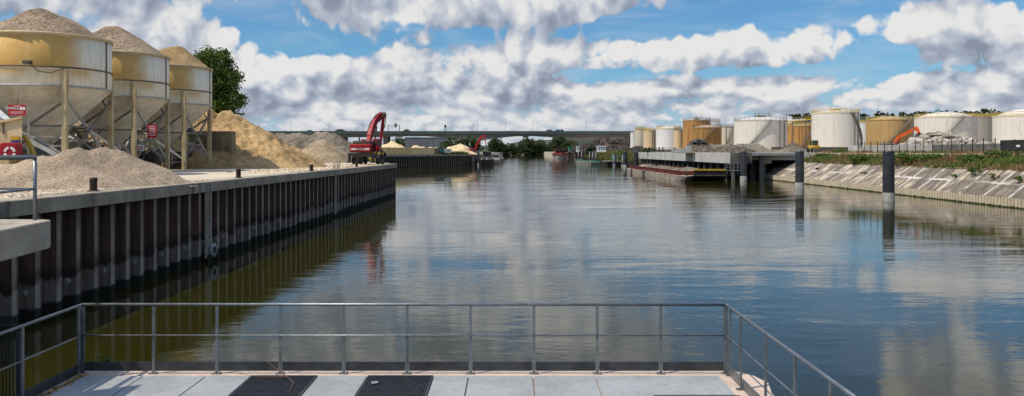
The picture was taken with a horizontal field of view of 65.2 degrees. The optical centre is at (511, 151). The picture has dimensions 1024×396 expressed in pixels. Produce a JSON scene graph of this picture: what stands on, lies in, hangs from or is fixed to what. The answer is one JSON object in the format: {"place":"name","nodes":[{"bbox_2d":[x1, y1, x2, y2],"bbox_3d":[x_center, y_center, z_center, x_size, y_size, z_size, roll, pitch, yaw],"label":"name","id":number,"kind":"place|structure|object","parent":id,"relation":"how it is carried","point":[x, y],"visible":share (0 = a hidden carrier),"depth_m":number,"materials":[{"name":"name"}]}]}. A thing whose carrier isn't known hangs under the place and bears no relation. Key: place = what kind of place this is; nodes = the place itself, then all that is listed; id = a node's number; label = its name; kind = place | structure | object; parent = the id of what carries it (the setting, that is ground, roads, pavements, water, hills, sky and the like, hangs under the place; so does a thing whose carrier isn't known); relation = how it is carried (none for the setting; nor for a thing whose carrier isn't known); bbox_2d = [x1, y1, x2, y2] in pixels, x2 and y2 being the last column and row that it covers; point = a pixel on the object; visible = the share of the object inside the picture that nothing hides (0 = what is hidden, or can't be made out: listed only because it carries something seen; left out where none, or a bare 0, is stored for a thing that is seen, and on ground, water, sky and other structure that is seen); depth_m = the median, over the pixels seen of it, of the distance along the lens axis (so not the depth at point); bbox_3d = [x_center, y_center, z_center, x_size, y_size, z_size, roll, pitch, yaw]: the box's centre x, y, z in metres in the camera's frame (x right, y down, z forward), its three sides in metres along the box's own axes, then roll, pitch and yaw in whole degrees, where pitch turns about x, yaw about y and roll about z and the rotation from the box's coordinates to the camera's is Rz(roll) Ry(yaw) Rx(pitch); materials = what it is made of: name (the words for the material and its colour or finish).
{"place":"outdoors","nodes":[
{"label":"outdoors","id":0,"kind":"place"},
{"bbox_2d":[0,162,384,197],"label":"quay ground","id":1,"kind":"structure","parent":0,"point":[195,174],"depth_m":55.89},
{"bbox_2d":[0,116,22,163],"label":"cream bin","id":2,"kind":"object","parent":1,"relation":"on","point":[10,127],"visible":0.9,"depth_m":36.00,"materials":[{"name":"metal"}]},
{"bbox_2d":[0,143,21,154],"bbox_3d":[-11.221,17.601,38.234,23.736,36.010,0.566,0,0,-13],"label":"life ring box","id":3,"kind":"object","parent":2,"relation":"attached to","point":[10,148],"visible":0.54,"depth_m":35.55,"materials":[{"name":"red paint"}]},
{"bbox_2d":[22,134,36,155],"bbox_3d":[-22.441,-0.275,37.117,1.385,1.118,0.255,0,0,34],"label":"yellow hose","id":4,"kind":"object","parent":2,"relation":"attached to","point":[27,140],"visible":0.72,"depth_m":36.92,"materials":[{"name":"paint"}]},
{"bbox_2d":[22,131,59,155],"bbox_3d":[-27.300,0.002,46.700,4.734,3.197,0.689,0,0,2],"label":"inclined conveyor","id":5,"kind":"object","parent":1,"relation":"on","point":[44,147],"visible":0.21,"depth_m":46.42,"materials":[{"name":"metal"}]},
{"bbox_2d":[0,30,113,155],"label":"aggregate silo","id":6,"kind":"object","parent":1,"relation":"on","point":[60,103],"visible":0.9,"depth_m":48.97,"materials":[{"name":"paint"}]},
{"bbox_2d":[6,90,25,114],"bbox_3d":[-28.787,-2.839,46.453,1.120,1.471,0.146,0,0,0],"label":"danger sign","id":7,"kind":"object","parent":6,"relation":"attached to","point":[17,109],"visible":1,"depth_m":46.40,"materials":[{"name":"metal"}]},
{"bbox_2d":[0,8,100,37],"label":"gravel pile","id":8,"kind":"object","parent":6,"relation":"on","point":[38,19],"visible":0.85,"depth_m":49.68,"materials":[{"name":"gravel"}]},
{"bbox_2d":[56,142,91,151],"bbox_3d":[-31.440,0.465,57.600,2.020,2.270,1.300,0,0,0],"label":"machine unit","id":9,"kind":"object","parent":1,"relation":"on","point":[72,145],"visible":0.02,"depth_m":56.95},
{"bbox_2d":[0,147,192,188],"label":"gravel heap","id":10,"kind":"object","parent":1,"relation":"on","point":[76,168],"visible":0.87,"depth_m":35.18,"materials":[{"name":"gravel"}]},
{"bbox_2d":[22,153,191,168],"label":"belt conveyor","id":11,"kind":"object","parent":1,"relation":"on","point":[178,160],"visible":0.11,"depth_m":69.68,"materials":[{"name":"metal"}]},
{"bbox_2d":[22,118,192,164],"bbox_3d":[-30.647,-0.611,60.612,7.771,4.361,25.287,0,0,0],"label":"pipework","id":12,"kind":"object","parent":1,"relation":"on","point":[25,148],"visible":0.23,"depth_m":59.05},
{"bbox_2d":[0,179,217,197],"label":"loose stones","id":13,"kind":"object","parent":1,"relation":"on","point":[41,195],"visible":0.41,"depth_m":30.19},
{"bbox_2d":[54,50,170,169],"bbox_3d":[-30.000,-2.860,60.400,7.780,8.780,7.780,0,0,0],"label":"aggregate silo","id":14,"kind":"object","parent":1,"relation":"on","point":[141,89],"visible":0.52,"depth_m":58.47,"materials":[{"name":"metal"}]},
{"bbox_2d":[93,26,162,54],"bbox_3d":[-30.000,-8.335,60.400,7.440,2.349,7.440,0,0,0],"label":"gravel pile","id":15,"kind":"object","parent":14,"relation":"on","point":[120,38],"visible":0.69,"depth_m":58.88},
{"bbox_2d":[147,125,156,137],"bbox_3d":[-25.640,-1.444,57.016,0.665,0.912,0.048,0,0,0],"label":"warning sign","id":16,"kind":"object","parent":14,"relation":"attached to","point":[151,131],"visible":1,"depth_m":57.00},
{"bbox_2d":[137,151,163,165],"bbox_3d":[-29.140,0.765,64.600,1.720,1.670,1.300,0,0,0],"label":"machine unit","id":17,"kind":"object","parent":1,"relation":"on","point":[152,157],"visible":0.39,"depth_m":63.95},
{"bbox_2d":[125,64,212,169],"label":"aggregate silo","id":18,"kind":"object","parent":1,"relation":"on","point":[190,87],"visible":0.45,"depth_m":67.36,"materials":[{"name":"metal"}]},
{"bbox_2d":[158,46,206,66],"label":"sand pile","id":19,"kind":"object","parent":18,"relation":"on","point":[178,55],"visible":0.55,"depth_m":67.58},
{"bbox_2d":[124,131,235,153],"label":"block wall","id":20,"kind":"structure","parent":1,"relation":"on","point":[225,141],"depth_m":73.60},
{"bbox_2d":[75,109,327,168],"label":"sand pile","id":21,"kind":"object","parent":1,"relation":"on","point":[258,147],"visible":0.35,"depth_m":76.43,"materials":[{"name":"sand"}]},
{"bbox_2d":[193,45,249,114],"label":"broadleaf tree","id":22,"kind":"object","parent":1,"relation":"on","point":[226,78],"visible":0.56,"depth_m":106.89,"materials":[{"name":"green plant"}]},
{"bbox_2d":[210,164,378,172],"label":"loose stones","id":23,"kind":"object","parent":1,"relation":"on","point":[304,168],"visible":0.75,"depth_m":69.33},
{"bbox_2d":[274,131,368,158],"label":"gravel mound","id":24,"kind":"object","parent":1,"relation":"on","point":[300,141],"visible":0.22,"depth_m":178.26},
{"bbox_2d":[301,139,351,162],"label":"gravel cone","id":25,"kind":"object","parent":1,"relation":"on","point":[321,150],"visible":0.56,"depth_m":109.47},
{"bbox_2d":[346,112,387,163],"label":"red crane","id":26,"kind":"object","parent":1,"relation":"on","point":[366,148],"visible":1,"depth_m":98.89,"materials":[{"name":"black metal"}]},
{"bbox_2d":[37,370,773,395],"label":"deck floor","id":27,"kind":"structure","parent":0,"point":[756,384],"depth_m":13.03,"materials":[{"name":"grey concrete"}]},
{"bbox_2d":[39,373,89,395],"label":"dry leaves","id":28,"kind":"object","parent":27,"relation":"on","point":[70,381],"visible":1,"depth_m":12.39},
{"bbox_2d":[48,376,142,395],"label":"cover panel","id":29,"kind":"object","parent":27,"relation":"on","point":[98,385],"visible":1,"depth_m":12.26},
{"bbox_2d":[113,376,205,395],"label":"cover panel","id":30,"kind":"object","parent":27,"relation":"on","point":[162,386],"visible":1,"depth_m":12.26,"materials":[{"name":"metal"}]},
{"bbox_2d":[181,376,249,395],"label":"cover panel","id":31,"kind":"object","parent":27,"relation":"on","point":[217,386],"visible":1,"depth_m":12.26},
{"bbox_2d":[228,375,317,395],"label":"floor grating","id":32,"kind":"object","parent":27,"relation":"on","point":[264,385],"visible":0.97,"depth_m":12.30,"materials":[{"name":"metal"}]},
{"bbox_2d":[302,376,366,395],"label":"cover panel","id":33,"kind":"object","parent":27,"relation":"on","point":[335,385],"visible":1,"depth_m":12.26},
{"bbox_2d":[355,375,433,395],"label":"floor grating","id":34,"kind":"object","parent":27,"relation":"on","point":[403,385],"visible":1,"depth_m":12.30,"materials":[{"name":"metal"}]},
{"bbox_2d":[0,303,855,395],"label":"guard railing","id":35,"kind":"object","parent":27,"relation":"on","point":[217,367],"visible":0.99,"depth_m":13.07,"materials":[{"name":"metal"}]},
{"bbox_2d":[428,376,467,395],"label":"cover panel","id":36,"kind":"object","parent":27,"relation":"on","point":[448,385],"visible":1,"depth_m":12.26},
{"bbox_2d":[466,376,533,395],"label":"cover panel","id":37,"kind":"object","parent":27,"relation":"on","point":[500,386],"visible":1,"depth_m":12.26,"materials":[{"name":"metal"}]},
{"bbox_2d":[534,376,601,395],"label":"cover panel","id":38,"kind":"object","parent":27,"relation":"on","point":[566,385],"visible":1,"depth_m":12.26,"materials":[{"name":"metal"}]},
{"bbox_2d":[596,376,734,395],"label":"cover panel","id":39,"kind":"object","parent":27,"relation":"on","point":[662,385],"visible":1,"depth_m":12.31,"materials":[{"name":"metal"}]},
{"bbox_2d":[404,137,458,147],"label":"warehouse","id":40,"kind":"structure","parent":0,"point":[426,142],"depth_m":455.00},
{"bbox_2d":[394,152,502,166],"bbox_3d":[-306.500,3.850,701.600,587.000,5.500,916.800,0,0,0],"label":"quay ground","id":41,"kind":"structure","parent":0,"point":[473,156],"depth_m":315.17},
{"bbox_2d":[382,141,404,147],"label":"sand pile","id":42,"kind":"object","parent":41,"relation":"on","point":[391,144],"visible":0.27,"depth_m":297.87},
{"bbox_2d":[375,147,445,154],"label":"bay wall","id":43,"kind":"structure","parent":41,"relation":"on","point":[401,151],"depth_m":287.75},
{"bbox_2d":[368,154,476,167],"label":"quay wall","id":44,"kind":"structure","parent":41,"relation":"on","point":[400,160],"depth_m":293.61,"materials":[{"name":"metal"}]},
{"bbox_2d":[267,131,634,151],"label":"road bridge","id":45,"kind":"structure","parent":41,"relation":"on","point":[575,136],"depth_m":750.00,"materials":[{"name":"concrete"}]},
{"bbox_2d":[444,137,466,145],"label":"riverside tree","id":46,"kind":"object","parent":41,"relation":"on","point":[456,141],"visible":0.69,"depth_m":392.49,"materials":[{"name":"green plant"}]},
{"bbox_2d":[446,144,476,154],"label":"sand pile","id":47,"kind":"object","parent":41,"relation":"on","point":[460,147],"visible":0.48,"depth_m":332.63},
{"bbox_2d":[462,133,477,148],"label":"riverside tree","id":48,"kind":"object","parent":41,"relation":"on","point":[468,140],"visible":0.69,"depth_m":398.99,"materials":[{"name":"green plant"}]},
{"bbox_2d":[0,155,1023,395],"bbox_3d":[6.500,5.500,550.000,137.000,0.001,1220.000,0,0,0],"label":"water","id":49,"kind":"structure","parent":0,"point":[861,293],"depth_m":32.86,"materials":[{"name":"blue liquid"}]},
{"bbox_2d":[0,317,19,395],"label":"barred fence","id":50,"kind":"object","parent":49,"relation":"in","point":[6,325],"visible":0.94,"depth_m":11.49,"materials":[{"name":"black metal"}]},
{"bbox_2d":[0,219,50,261],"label":"concrete landing","id":51,"kind":"object","parent":49,"relation":"in","point":[20,237],"visible":1,"depth_m":13.21,"materials":[{"name":"concrete"}]},
{"bbox_2d":[0,155,36,219],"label":"landing railing","id":52,"kind":"object","parent":51,"relation":"on","point":[16,157],"visible":1,"depth_m":14.09,"materials":[{"name":"metal"}]},
{"bbox_2d":[0,163,396,329],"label":"quay wall","id":53,"kind":"structure","parent":49,"relation":"in","point":[107,242],"depth_m":34.38,"materials":[{"name":"metal"}]},
{"bbox_2d":[88,177,99,191],"bbox_3d":[-15.906,1.245,30.400,0.460,0.520,0.460,0,0,0],"label":"bollard","id":54,"kind":"object","parent":53,"relation":"on","point":[93,183],"visible":0.97,"depth_m":30.29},
{"bbox_2d":[208,243,216,256],"bbox_3d":[-15.043,4.950,40.200,0.200,0.720,0.720,0,0,0],"label":"tyre","id":55,"kind":"object","parent":53,"relation":"hanging from","point":[212,249],"visible":1,"depth_m":40.01,"materials":[{"name":"rubber"}]},
{"bbox_2d":[480,151,493,165],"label":"dark boat","id":56,"kind":"object","parent":49,"relation":"on","point":[486,160],"visible":0.94,"depth_m":321.40,"materials":[{"name":"white paint"}]},
{"bbox_2d":[552,149,568,158],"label":"red white boat","id":57,"kind":"object","parent":49,"relation":"on","point":[559,154],"visible":0.93,"depth_m":595.18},
{"bbox_2d":[576,159,600,164],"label":"green barge","id":58,"kind":"object","parent":49,"relation":"on","point":[587,162],"visible":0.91,"depth_m":334.01,"materials":[{"name":"paint"}]},
{"bbox_2d":[600,154,620,165],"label":"dark pontoon","id":59,"kind":"object","parent":49,"relation":"on","point":[608,162],"visible":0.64,"depth_m":315.80,"materials":[{"name":"green paint"}]},
{"bbox_2d":[627,165,728,180],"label":"hopper barge","id":60,"kind":"object","parent":49,"relation":"on","point":[707,175],"visible":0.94,"depth_m":151.05,"materials":[{"name":"red paint"}]},
{"bbox_2d":[632,164,696,170],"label":"barge load","id":61,"kind":"object","parent":60,"relation":"in","point":[671,167],"visible":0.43,"depth_m":181.58},
{"bbox_2d":[638,152,810,180],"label":"loading dock","id":62,"kind":"object","parent":49,"relation":"in","point":[759,165],"visible":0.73,"depth_m":171.59,"materials":[{"name":"concrete"}]},
{"bbox_2d":[683,140,712,152],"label":"soil heap","id":63,"kind":"object","parent":62,"relation":"on","point":[701,148],"visible":0.57,"depth_m":181.41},
{"bbox_2d":[707,144,755,152],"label":"soil heap","id":64,"kind":"object","parent":62,"relation":"on","point":[728,148],"visible":0.85,"depth_m":174.31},
{"bbox_2d":[710,144,810,152],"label":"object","id":65,"kind":"structure","parent":62,"relation":"on","point":[757,148],"depth_m":188.00,"materials":[{"name":"concrete"}]},
{"bbox_2d":[740,151,746,180],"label":"mooring pile","id":66,"kind":"object","parent":49,"relation":"in","point":[743,165],"visible":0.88,"depth_m":148.47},
{"bbox_2d":[795,151,803,188],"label":"mooring pile","id":67,"kind":"object","parent":49,"relation":"in","point":[799,169],"visible":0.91,"depth_m":117.40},
{"bbox_2d":[882,151,894,201],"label":"mooring pile","id":68,"kind":"object","parent":49,"relation":"in","point":[888,176],"visible":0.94,"depth_m":88.19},
{"bbox_2d":[766,175,1023,208],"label":"toe wall","id":69,"kind":"structure","parent":49,"relation":"in","point":[986,200],"depth_m":94.82,"materials":[{"name":"concrete"}]},
{"bbox_2d":[0,0,1023,145],"label":"sky","id":70,"kind":"structure","parent":0,"point":[475,65],"materials":[{"name":"blue"}]},
{"bbox_2d":[478,137,623,151],"bbox_3d":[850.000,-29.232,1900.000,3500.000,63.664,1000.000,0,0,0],"label":"hill","id":71,"kind":"structure","parent":0,"point":[581,143],"depth_m":1708.53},
{"bbox_2d":[672,146,691,152],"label":"block wall","id":72,"kind":"structure","parent":0,"point":[688,149],"depth_m":178.00,"materials":[{"name":"concrete"}]},
{"bbox_2d":[544,152,1022,166],"bbox_3d":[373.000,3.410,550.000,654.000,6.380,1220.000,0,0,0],"label":"bank ground","id":73,"kind":"structure","parent":0,"point":[550,153],"depth_m":156.62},
{"bbox_2d":[568,136,629,152],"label":"scrap heap","id":74,"kind":"object","parent":73,"relation":"on","point":[584,147],"visible":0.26,"depth_m":515.02,"materials":[{"name":"metal"}]},
{"bbox_2d":[568,152,650,165],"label":"upstream quay wall","id":75,"kind":"structure","parent":73,"relation":"on","point":[571,155],"depth_m":502.42,"materials":[{"name":"concrete"}]},
{"bbox_2d":[583,150,649,162],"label":"slope grass","id":76,"kind":"structure","parent":75,"relation":"on","point":[606,155],"depth_m":359.31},
{"bbox_2d":[592,138,629,150],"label":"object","id":77,"kind":"object","parent":73,"relation":"on","point":[606,142],"visible":0.16,"depth_m":514.75,"materials":[{"name":"metal"}]},
{"bbox_2d":[594,145,642,152],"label":"scrap heap","id":78,"kind":"object","parent":73,"relation":"on","point":[621,148],"visible":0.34,"depth_m":398.50,"materials":[{"name":"metal"}]},
{"bbox_2d":[634,127,645,146],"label":"storage tank","id":79,"kind":"object","parent":73,"relation":"on","point":[638,136],"visible":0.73,"depth_m":402.52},
{"bbox_2d":[643,128,655,148],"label":"storage tank","id":80,"kind":"object","parent":73,"relation":"on","point":[649,137],"visible":0.94,"depth_m":389.58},
{"bbox_2d":[656,126,680,148],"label":"storage tank","id":81,"kind":"object","parent":73,"relation":"on","point":[664,136],"visible":0.75,"depth_m":374.93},
{"bbox_2d":[674,127,682,148],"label":"storage tank","id":82,"kind":"object","parent":73,"relation":"on","point":[678,137],"visible":0.94,"depth_m":358.14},
{"bbox_2d":[683,117,710,147],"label":"storage tank","id":83,"kind":"object","parent":73,"relation":"on","point":[687,131],"visible":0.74,"depth_m":346.02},
{"bbox_2d":[692,123,721,144],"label":"storage tank","id":84,"kind":"object","parent":73,"relation":"on","point":[710,133],"visible":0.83,"depth_m":324.93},
{"bbox_2d":[720,124,733,144],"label":"storage tank","id":85,"kind":"object","parent":73,"relation":"on","point":[727,134],"visible":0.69,"depth_m":366.33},
{"bbox_2d":[734,112,786,148],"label":"storage tank","id":86,"kind":"object","parent":73,"relation":"on","point":[769,132],"visible":0.91,"depth_m":291.74,"materials":[{"name":"metal"}]},
{"bbox_2d":[780,142,806,152],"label":"soil heap","id":87,"kind":"object","parent":73,"relation":"on","point":[792,147],"visible":0.65,"depth_m":188.38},
{"bbox_2d":[787,123,810,146],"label":"storage tank","id":88,"kind":"object","parent":73,"relation":"on","point":[798,134],"visible":0.57,"depth_m":324.26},
{"bbox_2d":[787,116,811,146],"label":"catwalk","id":89,"kind":"object","parent":88,"relation":"attached to","point":[805,119],"visible":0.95,"depth_m":286.37,"materials":[{"name":"yellow paint"}]},
{"bbox_2d":[771,147,847,151],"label":"black bund","id":90,"kind":"structure","parent":73,"relation":"on","point":[824,148],"depth_m":200.00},
{"bbox_2d":[807,140,822,152],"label":"wheel loader","id":91,"kind":"object","parent":73,"relation":"on","point":[813,146],"visible":0.94,"depth_m":168.21,"materials":[{"name":"yellow paint"}]},
{"bbox_2d":[811,107,862,146],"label":"storage tank","id":92,"kind":"object","parent":73,"relation":"on","point":[835,127],"visible":0.94,"depth_m":273.28,"materials":[{"name":"metal"}]},
{"bbox_2d":[860,121,865,145],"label":"storage tank","id":93,"kind":"object","parent":73,"relation":"on","point":[863,126],"visible":0.27,"depth_m":355.66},
{"bbox_2d":[866,116,912,145],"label":"storage tank","id":94,"kind":"object","parent":73,"relation":"on","point":[887,129],"visible":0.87,"depth_m":283.83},
{"bbox_2d":[879,126,923,144],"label":"orange excavator","id":95,"kind":"object","parent":73,"relation":"on","point":[898,137],"visible":0.45,"depth_m":138.19,"materials":[{"name":"paint"}]},
{"bbox_2d":[848,143,999,152],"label":"block wall","id":96,"kind":"structure","parent":73,"relation":"on","point":[969,147],"depth_m":119.57,"materials":[{"name":"concrete"}]},
{"bbox_2d":[858,138,995,152],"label":"fence","id":97,"kind":"object","parent":73,"relation":"on","point":[923,141],"visible":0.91,"depth_m":118.50,"materials":[{"name":"black metal"}]},
{"bbox_2d":[913,112,977,142],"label":"storage tank","id":98,"kind":"object","parent":73,"relation":"on","point":[961,124],"visible":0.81,"depth_m":262.25,"materials":[{"name":"metal"}]},
{"bbox_2d":[898,131,998,144],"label":"rubble","id":99,"kind":"object","parent":73,"relation":"on","point":[925,136],"depth_m":131.27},
{"bbox_2d":[977,113,991,141],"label":"storage tank","id":100,"kind":"object","parent":73,"relation":"on","point":[985,127],"visible":0.38,"depth_m":324.20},
{"bbox_2d":[992,109,1023,142],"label":"storage tank","id":101,"kind":"object","parent":73,"relation":"on","point":[1009,125],"visible":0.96,"depth_m":246.11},
{"bbox_2d":[790,114,991,136],"bbox_3d":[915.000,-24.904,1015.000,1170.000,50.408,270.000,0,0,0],"label":"wooded hill","id":102,"kind":"structure","parent":0,"point":[808,122],"depth_m":1030.58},
{"bbox_2d":[786,108,1002,119],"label":"hill woods","id":103,"kind":"object","parent":102,"relation":"on","point":[799,116],"visible":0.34,"depth_m":1057.69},
{"bbox_2d":[766,162,1023,198],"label":"bank slope","id":104,"kind":"structure","parent":0,"point":[965,181],"depth_m":100.04,"materials":[{"name":"concrete"}]},
{"bbox_2d":[966,164,982,176],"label":"bush","id":105,"kind":"object","parent":104,"relation":"on","point":[971,169],"visible":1,"depth_m":90.70,"materials":[{"name":"green plant"}]},
{"bbox_2d":[788,148,1023,171],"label":"bank verge","id":106,"kind":"structure","parent":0,"point":[932,165],"depth_m":102.77,"materials":[{"name":"plant"}]},
{"bbox_2d":[840,154,877,161],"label":"shrub patch","id":107,"kind":"object","parent":106,"relation":"on","point":[859,158],"visible":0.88,"depth_m":126.57,"materials":[{"name":"green plant"}]},
{"bbox_2d":[880,152,927,161],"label":"shrub patch","id":108,"kind":"object","parent":106,"relation":"on","point":[906,157],"visible":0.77,"depth_m":111.06,"materials":[{"name":"green plant"}]},
{"bbox_2d":[919,154,946,160],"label":"shrub patch","id":109,"kind":"object","parent":106,"relation":"on","point":[933,156],"visible":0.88,"depth_m":108.16,"materials":[{"name":"green plant"}]},
{"bbox_2d":[955,153,989,161],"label":"shrub patch","id":110,"kind":"object","parent":106,"relation":"on","point":[967,157],"visible":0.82,"depth_m":98.69,"materials":[{"name":"green plant"}]},
{"bbox_2d":[983,148,1019,157],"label":"shrub patch","id":111,"kind":"object","parent":106,"relation":"on","point":[997,151],"visible":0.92,"depth_m":95.94,"materials":[{"name":"green plant"}]},
{"bbox_2d":[1000,139,1023,152],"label":"dark screen fence","id":112,"kind":"object","parent":106,"relation":"on","point":[1015,145],"visible":0.74,"depth_m":97.50,"materials":[{"name":"black metal"}]},
{"label":"ground","id":113,"kind":"structure","parent":0,"visible":0},
{"bbox_2d":[487,136,578,154],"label":"woods","id":114,"kind":"object","parent":113,"relation":"on","point":[539,147],"visible":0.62,"depth_m":1148.58,"materials":[{"name":"green plant"}]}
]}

